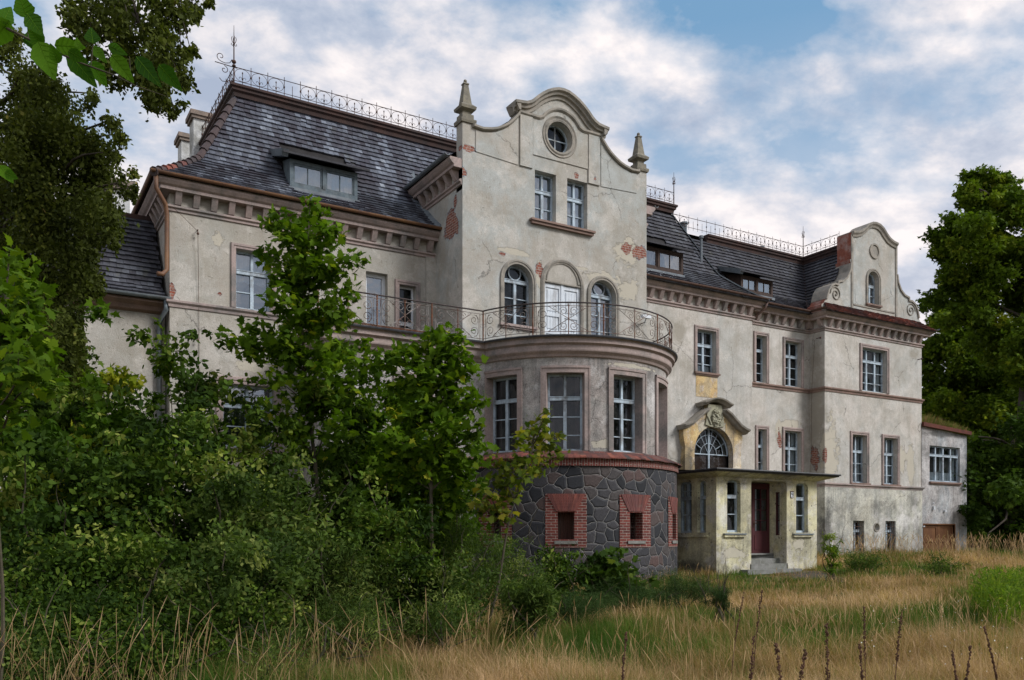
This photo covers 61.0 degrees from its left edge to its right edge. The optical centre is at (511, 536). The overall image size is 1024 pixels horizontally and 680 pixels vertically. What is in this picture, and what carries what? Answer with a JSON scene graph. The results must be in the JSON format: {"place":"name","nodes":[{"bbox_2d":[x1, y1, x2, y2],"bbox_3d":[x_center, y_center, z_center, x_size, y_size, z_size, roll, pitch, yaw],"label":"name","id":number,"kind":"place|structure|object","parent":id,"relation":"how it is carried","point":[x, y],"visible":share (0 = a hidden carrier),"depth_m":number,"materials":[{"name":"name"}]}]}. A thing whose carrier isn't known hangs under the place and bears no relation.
{"place":"outdoors","nodes":[
{"label":"outdoors","id":0,"kind":"place"},
{"bbox_2d":[0,0,181,183],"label":"overhanging branch","id":1,"kind":"object","parent":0,"point":[46,58],"visible":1,"depth_m":2.27,"materials":[{"name":"green plant"}]},
{"bbox_2d":[0,588,542,679],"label":"seed grass","id":2,"kind":"structure","parent":0,"point":[236,637],"depth_m":6.66,"materials":[{"name":"plant"}]},
{"bbox_2d":[354,322,423,332],"bbox_3d":[-3.113,-5.643,24.121,3.109,0.275,0.302,0,0,-31],"label":"balcony ledge","id":3,"kind":"object","parent":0,"point":[391,327],"visible":0.12,"depth_m":23.85,"materials":[{"name":"stone"}]},
{"bbox_2d":[0,0,1023,387],"label":"sky","id":4,"kind":"structure","parent":0,"point":[777,119],"materials":[{"name":"blue"}]},
{"bbox_2d":[2,592,1023,679],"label":"meadow grass","id":5,"kind":"structure","parent":0,"point":[1005,651],"depth_m":10.18,"materials":[{"name":"plant"}]},
{"bbox_2d":[84,543,1023,679],"bbox_3d":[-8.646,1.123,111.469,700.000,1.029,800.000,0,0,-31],"label":"ground","id":6,"kind":"structure","parent":0,"point":[771,577],"depth_m":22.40,"materials":[{"name":"beige plant"}]},
{"bbox_2d":[0,563,69,626],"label":"shrub","id":7,"kind":"object","parent":6,"relation":"on","point":[16,573],"visible":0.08,"depth_m":9.09,"materials":[{"name":"green plant"}]},
{"bbox_2d":[0,233,72,679],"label":"maple sapling","id":8,"kind":"object","parent":6,"relation":"on","point":[21,318],"visible":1,"depth_m":7.02,"materials":[{"name":"green plant"}]},
{"bbox_2d":[0,352,110,591],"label":"shrub","id":9,"kind":"object","parent":6,"relation":"on","point":[41,405],"visible":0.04,"depth_m":15.64,"materials":[{"name":"green plant"}]},
{"bbox_2d":[3,214,113,422],"bbox_3d":[-10.825,-3.010,19.021,4.817,9.402,3.170,0,0,24],"label":"leafy tree","id":10,"kind":"object","parent":6,"relation":"on","point":[93,355],"visible":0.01,"depth_m":18.76,"materials":[{"name":"green plant"}]},
{"bbox_2d":[0,574,125,679],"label":"shrub","id":11,"kind":"object","parent":6,"relation":"on","point":[36,657],"visible":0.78,"depth_m":7.70,"materials":[{"name":"green plant"}]},
{"bbox_2d":[0,320,132,567],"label":"shrub","id":12,"kind":"object","parent":6,"relation":"on","point":[54,429],"visible":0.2,"depth_m":11.56,"materials":[{"name":"green plant"}]},
{"bbox_2d":[0,377,153,589],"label":"shrub","id":13,"kind":"object","parent":6,"relation":"on","point":[24,476],"visible":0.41,"depth_m":10.79,"materials":[{"name":"green plant"}]},
{"bbox_2d":[0,576,154,679],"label":"shrub","id":14,"kind":"object","parent":6,"relation":"on","point":[12,606],"visible":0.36,"depth_m":8.50,"materials":[{"name":"green plant"}]},
{"bbox_2d":[22,362,146,535],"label":"shrub","id":15,"kind":"object","parent":6,"relation":"on","point":[63,419],"visible":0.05,"depth_m":14.36,"materials":[{"name":"green plant"}]},
{"bbox_2d":[0,211,171,559],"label":"side wing","id":16,"kind":"structure","parent":6,"relation":"on","point":[136,294],"depth_m":22.95,"materials":[{"name":"paint"}]},
{"bbox_2d":[0,477,196,666],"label":"shrub","id":17,"kind":"object","parent":6,"relation":"on","point":[57,562],"visible":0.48,"depth_m":9.52,"materials":[{"name":"green plant"}]},
{"bbox_2d":[0,0,215,392],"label":"weeping tree","id":18,"kind":"object","parent":6,"relation":"on","point":[39,128],"visible":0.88,"depth_m":13.12,"materials":[{"name":"green plant"}]},
{"bbox_2d":[24,553,201,678],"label":"shrub","id":19,"kind":"object","parent":6,"relation":"on","point":[106,599],"visible":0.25,"depth_m":9.14,"materials":[{"name":"green plant"}]},
{"bbox_2d":[42,296,205,534],"bbox_3d":[-6.369,-1.040,14.076,2.415,5.203,2.800,0,0,19],"label":"shrub","id":20,"kind":"object","parent":6,"relation":"on","point":[112,377],"visible":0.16,"depth_m":13.73,"materials":[{"name":"green plant"}]},
{"bbox_2d":[35,580,252,679],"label":"shrub","id":21,"kind":"object","parent":6,"relation":"on","point":[142,643],"visible":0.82,"depth_m":8.11,"materials":[{"name":"green plant"}]},
{"bbox_2d":[36,400,276,637],"bbox_3d":[-4.612,-0.054,11.552,2.745,3.353,2.736,0,0,35],"label":"shrub","id":22,"kind":"object","parent":6,"relation":"on","point":[152,445],"visible":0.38,"depth_m":11.13,"materials":[{"name":"green plant"}]},
{"bbox_2d":[91,324,277,609],"bbox_3d":[-5.016,-0.871,13.642,2.510,4.914,3.064,0,0,-10],"label":"shrub","id":23,"kind":"object","parent":6,"relation":"on","point":[199,384],"visible":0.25,"depth_m":13.27,"materials":[{"name":"green plant"}]},
{"bbox_2d":[113,573,310,677],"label":"shrub","id":24,"kind":"object","parent":6,"relation":"on","point":[254,612],"visible":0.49,"depth_m":9.27,"materials":[{"name":"green plant"}]},
{"bbox_2d":[107,507,338,671],"bbox_3d":[-3.355,0.644,10.164,2.747,1.994,2.510,0,0,-31],"label":"shrub","id":25,"kind":"object","parent":6,"relation":"on","point":[289,575],"visible":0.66,"depth_m":9.83,"materials":[{"name":"green plant"}]},
{"bbox_2d":[175,391,322,582],"bbox_3d":[-4.038,-0.348,13.121,2.230,3.900,2.163,0,0,-31],"label":"shrub","id":26,"kind":"object","parent":6,"relation":"on","point":[250,416],"visible":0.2,"depth_m":13.08,"materials":[{"name":"green plant"}]},
{"bbox_2d":[181,603,362,679],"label":"shrub","id":27,"kind":"object","parent":6,"relation":"on","point":[272,653],"visible":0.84,"depth_m":8.66,"materials":[{"name":"green plant"}]},
{"bbox_2d":[174,449,374,646],"bbox_3d":[-3.028,0.265,11.434,2.466,2.755,2.815,0,0,-31],"label":"shrub","id":28,"kind":"object","parent":6,"relation":"on","point":[299,522],"visible":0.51,"depth_m":11.02,"materials":[{"name":"green plant"}]},
{"bbox_2d":[213,194,389,610],"bbox_3d":[-3.348,-1.916,13.602,2.805,7.026,2.114,0,0,4],"label":"maple sapling","id":29,"kind":"object","parent":6,"relation":"on","point":[312,272],"visible":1,"depth_m":13.40,"materials":[{"name":"green plant"}]},
{"bbox_2d":[237,384,383,625],"bbox_3d":[-3.221,-0.364,13.536,2.308,3.934,2.433,0,0,14],"label":"shrub","id":30,"kind":"object","parent":6,"relation":"on","point":[331,479],"visible":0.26,"depth_m":13.59,"materials":[{"name":"green plant"}]},
{"bbox_2d":[282,520,412,656],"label":"shrub","id":31,"kind":"object","parent":6,"relation":"on","point":[329,589],"visible":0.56,"depth_m":11.04,"materials":[{"name":"green plant"}]},
{"bbox_2d":[281,579,424,667],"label":"shrub","id":32,"kind":"object","parent":6,"relation":"on","point":[369,617],"visible":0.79,"depth_m":10.10,"materials":[{"name":"green plant"}]},
{"bbox_2d":[296,336,450,614],"bbox_3d":[-2.333,-0.952,15.561,2.804,5.011,3.212,0,0,12],"label":"shrub","id":33,"kind":"object","parent":6,"relation":"on","point":[372,453],"visible":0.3,"depth_m":14.75,"materials":[{"name":"green plant"}]},
{"bbox_2d":[309,465,461,644],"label":"shrub","id":34,"kind":"object","parent":6,"relation":"on","point":[384,528],"visible":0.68,"depth_m":11.77,"materials":[{"name":"green plant"}]},
{"bbox_2d":[365,321,500,597],"bbox_3d":[-1.226,-0.898,13.073,1.889,4.989,1.881,0,0,12],"label":"maple sapling","id":35,"kind":"object","parent":6,"relation":"on","point":[426,383],"visible":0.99,"depth_m":12.88,"materials":[{"name":"green plant"}]},
{"bbox_2d":[380,401,492,600],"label":"shrub","id":36,"kind":"object","parent":6,"relation":"on","point":[468,516],"visible":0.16,"depth_m":14.01,"materials":[{"name":"green plant"}]},
{"bbox_2d":[390,563,495,658],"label":"shrub","id":37,"kind":"object","parent":6,"relation":"on","point":[439,626],"visible":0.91,"depth_m":10.66,"materials":[{"name":"green plant"}]},
{"bbox_2d":[381,528,509,643],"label":"shrub","id":38,"kind":"object","parent":6,"relation":"on","point":[457,579],"visible":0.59,"depth_m":11.92,"materials":[{"name":"green plant"}]},
{"bbox_2d":[419,475,521,621],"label":"shrub","id":39,"kind":"object","parent":6,"relation":"on","point":[454,540],"visible":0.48,"depth_m":13.26,"materials":[{"name":"green plant"}]},
{"bbox_2d":[466,501,561,615],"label":"shrub","id":40,"kind":"object","parent":6,"relation":"on","point":[518,564],"visible":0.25,"depth_m":13.96,"materials":[{"name":"green plant"}]},
{"bbox_2d":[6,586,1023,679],"bbox_3d":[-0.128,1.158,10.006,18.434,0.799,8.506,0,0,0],"label":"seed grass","id":41,"kind":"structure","parent":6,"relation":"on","point":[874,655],"depth_m":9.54,"materials":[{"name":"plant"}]},
{"bbox_2d":[465,404,570,629],"bbox_3d":[0.124,-0.149,12.556,1.594,3.521,1.097,0,0,-5],"label":"maple sapling","id":42,"kind":"object","parent":6,"relation":"on","point":[533,471],"visible":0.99,"depth_m":12.60,"materials":[{"name":"green plant"}]},
{"bbox_2d":[105,36,939,583],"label":"manor house","id":43,"kind":"structure","parent":6,"relation":"on","point":[545,248],"depth_m":26.72,"materials":[{"name":"grey paint"}]},
{"bbox_2d":[215,375,282,453],"bbox_3d":[-7.309,-3.360,24.057,1.810,2.060,0.370,0,0,-31],"label":"window","id":44,"kind":"structure","parent":43,"relation":"in","point":[220,414],"depth_m":24.01,"materials":[{"name":"white paint"}]},
{"bbox_2d":[231,242,275,311],"bbox_3d":[-7.238,-7.165,24.190,1.250,1.770,0.435,0,0,-31],"label":"window","id":45,"kind":"structure","parent":43,"relation":"in","point":[243,268],"depth_m":24.20,"materials":[{"name":"white paint"}]},
{"bbox_2d":[366,273,384,327],"bbox_3d":[-4.155,-6.695,26.127,0.690,2.390,0.070,0,0,-31],"label":"balcony door","id":46,"kind":"structure","parent":43,"relation":"in","point":[369,275],"depth_m":26.23,"materials":[{"name":"white glass"}]},
{"bbox_2d":[395,279,420,329],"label":"window","id":47,"kind":"structure","parent":43,"relation":"in","point":[397,281],"depth_m":26.56,"materials":[{"name":"beige glass"}]},
{"bbox_2d":[393,371,433,439],"bbox_3d":[-2.726,-3.390,23.661,1.230,2.120,0.370,0,0,-31],"label":"window","id":48,"kind":"structure","parent":43,"relation":"in","point":[398,372],"depth_m":23.35,"materials":[{"name":"white paint"}]},
{"bbox_2d":[484,367,521,453],"bbox_3d":[-0.171,-3.505,24.488,0.883,2.390,1.256,0,0,-31],"label":"window","id":49,"kind":"structure","parent":43,"relation":"in","point":[517,371],"depth_m":24.63,"materials":[{"name":"white paint"}]},
{"bbox_2d":[499,259,537,331],"bbox_3d":[0.114,-7.335,26.410,1.312,2.111,0.479,0,0,-31],"label":"window","id":50,"kind":"structure","parent":43,"relation":"in","point":[507,265],"depth_m":26.45,"materials":[{"name":"white paint"}]},
{"bbox_2d":[535,173,551,220],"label":"window","id":51,"kind":"structure","parent":43,"relation":"in","point":[543,184],"depth_m":27.09,"materials":[{"name":"white paint"}]},
{"bbox_2d":[542,116,576,158],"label":"round window","id":52,"kind":"structure","parent":43,"relation":"in","point":[552,119],"depth_m":27.11,"materials":[{"name":"white paint"}]},
{"bbox_2d":[545,282,579,333],"bbox_3d":[1.537,-6.685,27.178,1.370,2.370,0.110,0,0,-31],"label":"shutter door","id":53,"kind":"structure","parent":43,"relation":"in","point":[553,292],"depth_m":27.13,"materials":[{"name":"white paint"}]},
{"bbox_2d":[541,365,589,450],"bbox_3d":[1.419,-3.505,23.975,1.206,2.390,0.988,0,0,-31],"label":"window","id":54,"kind":"structure","parent":43,"relation":"in","point":[585,369],"depth_m":24.10,"materials":[{"name":"white paint"}]},
{"bbox_2d":[567,181,583,227],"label":"window","id":55,"kind":"structure","parent":43,"relation":"in","point":[575,192],"depth_m":27.74,"materials":[{"name":"white paint"}]},
{"bbox_2d":[587,276,619,335],"bbox_3d":[2.845,-6.960,28.078,1.280,2.861,0.435,0,0,-31],"label":"window","id":56,"kind":"structure","parent":43,"relation":"in","point":[592,283],"depth_m":28.16,"materials":[{"name":"white paint"}]},
{"bbox_2d":[608,367,646,454],"bbox_3d":[3.159,-3.505,24.528,1.370,2.390,0.540,0,0,-31],"label":"window","id":57,"kind":"structure","parent":43,"relation":"in","point":[611,370],"depth_m":24.61,"materials":[{"name":"white paint"}]},
{"bbox_2d":[655,375,667,458],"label":"window","id":58,"kind":"structure","parent":43,"relation":"in","point":[658,379],"depth_m":25.28,"materials":[{"name":"white paint"}]},
{"bbox_2d":[694,324,720,376],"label":"window","id":59,"kind":"structure","parent":43,"relation":"in","point":[698,370],"depth_m":33.46,"materials":[{"name":"white paint"}]},
{"bbox_2d":[677,467,840,574],"bbox_3d":[7.312,-0.301,30.264,5.750,3.702,5.650,0,0,-31],"label":"entrance porch","id":60,"kind":"object","parent":43,"relation":"attached to","point":[758,521],"visible":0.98,"depth_m":28.53,"materials":[{"name":"beige paint"}]},
{"bbox_2d":[681,482,691,532],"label":"window","id":61,"kind":"structure","parent":60,"relation":"in","point":[688,498],"depth_m":28.52,"materials":[{"name":"white paint"}]},
{"bbox_2d":[700,481,705,532],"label":"window","id":62,"kind":"structure","parent":60,"relation":"in","point":[702,497],"depth_m":27.95,"materials":[{"name":"white paint"}]},
{"bbox_2d":[727,480,736,531],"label":"window","id":63,"kind":"structure","parent":60,"relation":"in","point":[734,496],"depth_m":27.82,"materials":[{"name":"white paint"}]},
{"bbox_2d":[733,483,751,552],"bbox_3d":[7.641,-0.620,28.843,0.810,2.340,0.125,0,0,-31],"label":"door leaf","id":64,"kind":"structure","parent":60,"relation":"in","point":[733,483],"depth_m":29.00,"materials":[{"name":"red wood"}]},
{"bbox_2d":[752,483,769,552],"bbox_3d":[8.372,-0.620,29.248,0.820,2.340,0.182,0,0,-31],"label":"door leaf","id":65,"kind":"structure","parent":60,"relation":"in","point":[760,539],"depth_m":29.23,"materials":[{"name":"red wood"}]},
{"bbox_2d":[776,492,779,534],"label":"window","id":66,"kind":"structure","parent":60,"relation":"in","point":[777,505],"depth_m":29.24,"materials":[{"name":"white glass"}]},
{"bbox_2d":[796,483,803,532],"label":"window","id":67,"kind":"structure","parent":60,"relation":"in","point":[797,498],"depth_m":29.45,"materials":[{"name":"white paint"}]},
{"bbox_2d":[753,331,768,382],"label":"window","id":68,"kind":"structure","parent":43,"relation":"in","point":[755,333],"depth_m":35.53,"materials":[{"name":"white paint"}]},
{"bbox_2d":[755,425,768,469],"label":"window","id":69,"kind":"structure","parent":43,"relation":"in","point":[757,467],"depth_m":35.53,"materials":[{"name":"white paint"}]},
{"bbox_2d":[782,427,803,471],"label":"window","id":70,"kind":"structure","parent":43,"relation":"in","point":[793,448],"depth_m":36.59,"materials":[{"name":"white paint"}]},
{"bbox_2d":[783,336,803,387],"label":"window","id":71,"kind":"structure","parent":43,"relation":"in","point":[785,339],"depth_m":36.54,"materials":[{"name":"white paint"}]},
{"bbox_2d":[853,521,862,552],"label":"cellar window","id":72,"kind":"structure","parent":43,"relation":"in","point":[858,526],"depth_m":37.40,"materials":[{"name":"white paint"}]},
{"bbox_2d":[850,431,870,484],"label":"window","id":73,"kind":"structure","parent":43,"relation":"in","point":[854,477],"depth_m":37.54,"materials":[{"name":"white paint"}]},
{"bbox_2d":[865,268,882,308],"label":"window","id":74,"kind":"structure","parent":43,"relation":"in","point":[868,285],"depth_m":38.05,"materials":[{"name":"white paint"}]},
{"bbox_2d":[859,343,889,393],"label":"window","id":75,"kind":"structure","parent":43,"relation":"in","point":[861,345],"depth_m":38.13,"materials":[{"name":"white paint"}]},
{"bbox_2d":[885,521,894,550],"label":"cellar window","id":76,"kind":"structure","parent":43,"relation":"in","point":[890,526],"depth_m":38.52,"materials":[{"name":"white paint"}]},
{"bbox_2d":[881,434,900,485],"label":"window","id":77,"kind":"structure","parent":43,"relation":"in","point":[886,465],"depth_m":38.64,"materials":[{"name":"white paint"}]},
{"bbox_2d":[490,560,569,651],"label":"weed clump","id":78,"kind":"object","parent":6,"relation":"on","point":[536,597],"visible":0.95,"depth_m":11.37,"materials":[{"name":"green plant"}]},
{"bbox_2d":[532,528,593,602],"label":"shrub","id":79,"kind":"object","parent":6,"relation":"on","point":[563,563],"visible":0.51,"depth_m":15.31,"materials":[{"name":"green plant"}]},
{"bbox_2d":[548,569,625,626],"bbox_3d":[1.039,1.020,13.547,1.370,1.130,1.618,0,0,-31],"label":"juniper","id":80,"kind":"object","parent":6,"relation":"on","point":[590,606],"visible":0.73,"depth_m":13.31,"materials":[{"name":"green plant"}]},
{"bbox_2d":[170,549,1023,613],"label":"seed grass","id":81,"kind":"structure","parent":6,"relation":"on","point":[823,585],"depth_m":21.23,"materials":[{"name":"plant"}]},
{"bbox_2d":[575,544,659,611],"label":"shrub","id":82,"kind":"object","parent":6,"relation":"on","point":[603,566],"visible":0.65,"depth_m":15.85,"materials":[{"name":"green plant"}]},
{"bbox_2d":[621,631,627,679],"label":"dock plant","id":83,"kind":"object","parent":6,"relation":"on","point":[623,657],"visible":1,"depth_m":5.98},
{"bbox_2d":[589,563,686,612],"bbox_3d":[2.187,0.997,15.596,1.994,1.142,1.706,0,0,-11],"label":"juniper","id":84,"kind":"object","parent":6,"relation":"on","point":[639,597],"visible":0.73,"depth_m":15.24,"materials":[{"name":"green plant"}]},
{"bbox_2d":[641,560,728,609],"bbox_3d":[3.252,0.952,16.412,1.785,1.150,1.793,0,0,8],"label":"juniper","id":85,"kind":"object","parent":6,"relation":"on","point":[679,585],"visible":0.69,"depth_m":16.35,"materials":[{"name":"green plant"}]},
{"bbox_2d":[694,558,740,625],"bbox_3d":[3.198,0.948,13.481,0.672,1.270,0.547,0,0,-31],"label":"juniper","id":86,"kind":"object","parent":6,"relation":"on","point":[720,597],"visible":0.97,"depth_m":13.45,"materials":[{"name":"green plant"}]},
{"bbox_2d":[730,592,744,676],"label":"dock plant","id":87,"kind":"object","parent":6,"relation":"on","point":[737,629],"visible":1,"depth_m":8.94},
{"bbox_2d":[748,635,755,679],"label":"dock plant","id":88,"kind":"object","parent":6,"relation":"on","point":[752,660],"visible":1,"depth_m":5.18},
{"bbox_2d":[751,589,762,673],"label":"dock plant","id":89,"kind":"object","parent":6,"relation":"on","point":[759,611],"visible":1,"depth_m":9.36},
{"bbox_2d":[774,643,782,679],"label":"dock plant","id":90,"kind":"object","parent":6,"relation":"on","point":[776,649],"visible":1,"depth_m":5.41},
{"bbox_2d":[798,649,807,679],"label":"dock plant","id":91,"kind":"object","parent":6,"relation":"on","point":[804,658],"visible":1,"depth_m":4.88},
{"bbox_2d":[822,622,830,679],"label":"dock plant","id":92,"kind":"object","parent":6,"relation":"on","point":[826,647],"visible":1,"depth_m":5.60,"materials":[{"name":"plant"}]},
{"bbox_2d":[818,525,845,581],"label":"weed clump","id":93,"kind":"object","parent":6,"relation":"on","point":[833,552],"visible":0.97,"depth_m":23.95,"materials":[{"name":"green plant"}]},
{"bbox_2d":[858,644,864,679],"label":"dock plant","id":94,"kind":"object","parent":6,"relation":"on","point":[862,676],"visible":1,"depth_m":5.50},
{"bbox_2d":[838,546,890,573],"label":"shrub","id":95,"kind":"object","parent":6,"relation":"on","point":[855,563],"visible":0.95,"depth_m":26.86,"materials":[{"name":"green plant"}]},
{"bbox_2d":[862,607,868,679],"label":"dock plant","id":96,"kind":"object","parent":6,"relation":"on","point":[864,638],"visible":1,"depth_m":7.80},
{"bbox_2d":[893,608,903,679],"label":"dock plant","id":97,"kind":"object","parent":6,"relation":"on","point":[899,636],"visible":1,"depth_m":7.57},
{"bbox_2d":[833,531,1023,559],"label":"seed grass","id":98,"kind":"structure","parent":6,"relation":"on","point":[957,545],"depth_m":35.23,"materials":[{"name":"plant"}]},
{"bbox_2d":[913,548,976,577],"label":"weed clump","id":99,"kind":"object","parent":6,"relation":"on","point":[937,563],"visible":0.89,"depth_m":25.99,"materials":[{"name":"green plant"}]},
{"bbox_2d":[922,422,971,551],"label":"annex building","id":100,"kind":"structure","parent":6,"relation":"on","point":[944,496],"depth_m":40.63,"materials":[{"name":"paint"}]},
{"bbox_2d":[923,523,955,551],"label":"double door","id":101,"kind":"structure","parent":100,"relation":"in","point":[930,530],"depth_m":40.41,"materials":[{"name":"brown wood"}]},
{"bbox_2d":[929,446,961,485],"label":"window","id":102,"kind":"structure","parent":100,"relation":"in","point":[942,478],"depth_m":40.74,"materials":[{"name":"white paint"}]},
{"bbox_2d":[922,412,969,435],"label":"roof grass","id":103,"kind":"structure","parent":100,"relation":"on","point":[927,418],"depth_m":40.22,"materials":[{"name":"plant"}]},
{"bbox_2d":[951,649,957,679],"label":"dock plant","id":104,"kind":"object","parent":6,"relation":"on","point":[954,665],"visible":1,"depth_m":5.21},
{"bbox_2d":[915,290,1019,547],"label":"leafy tree","id":105,"kind":"object","parent":6,"relation":"on","point":[967,391],"visible":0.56,"depth_m":52.65,"materials":[{"name":"green plant"}]},
{"bbox_2d":[964,645,971,679],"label":"dock plant","id":106,"kind":"object","parent":6,"relation":"on","point":[968,663],"visible":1,"depth_m":4.98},
{"bbox_2d":[917,163,1023,450],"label":"maple tree","id":107,"kind":"object","parent":6,"relation":"on","point":[977,253],"visible":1,"depth_m":44.71,"materials":[{"name":"green plant"}]},
{"bbox_2d":[944,401,1023,552],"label":"leafy tree","id":108,"kind":"object","parent":6,"relation":"on","point":[998,478],"visible":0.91,"depth_m":41.76,"materials":[{"name":"green plant"}]},
{"bbox_2d":[983,626,998,679],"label":"dock plant","id":109,"kind":"object","parent":6,"relation":"on","point":[991,654],"visible":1,"depth_m":6.45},
{"bbox_2d":[966,563,1023,631],"bbox_3d":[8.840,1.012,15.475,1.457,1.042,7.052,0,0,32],"label":"weed clump","id":110,"kind":"object","parent":6,"relation":"on","point":[1001,585],"visible":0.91,"depth_m":14.02,"materials":[{"name":"green plant"}]},
{"bbox_2d":[778,571,860,585],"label":"path","id":111,"kind":"structure","parent":0,"point":[813,573],"depth_m":27.23,"materials":[{"name":"soil"}]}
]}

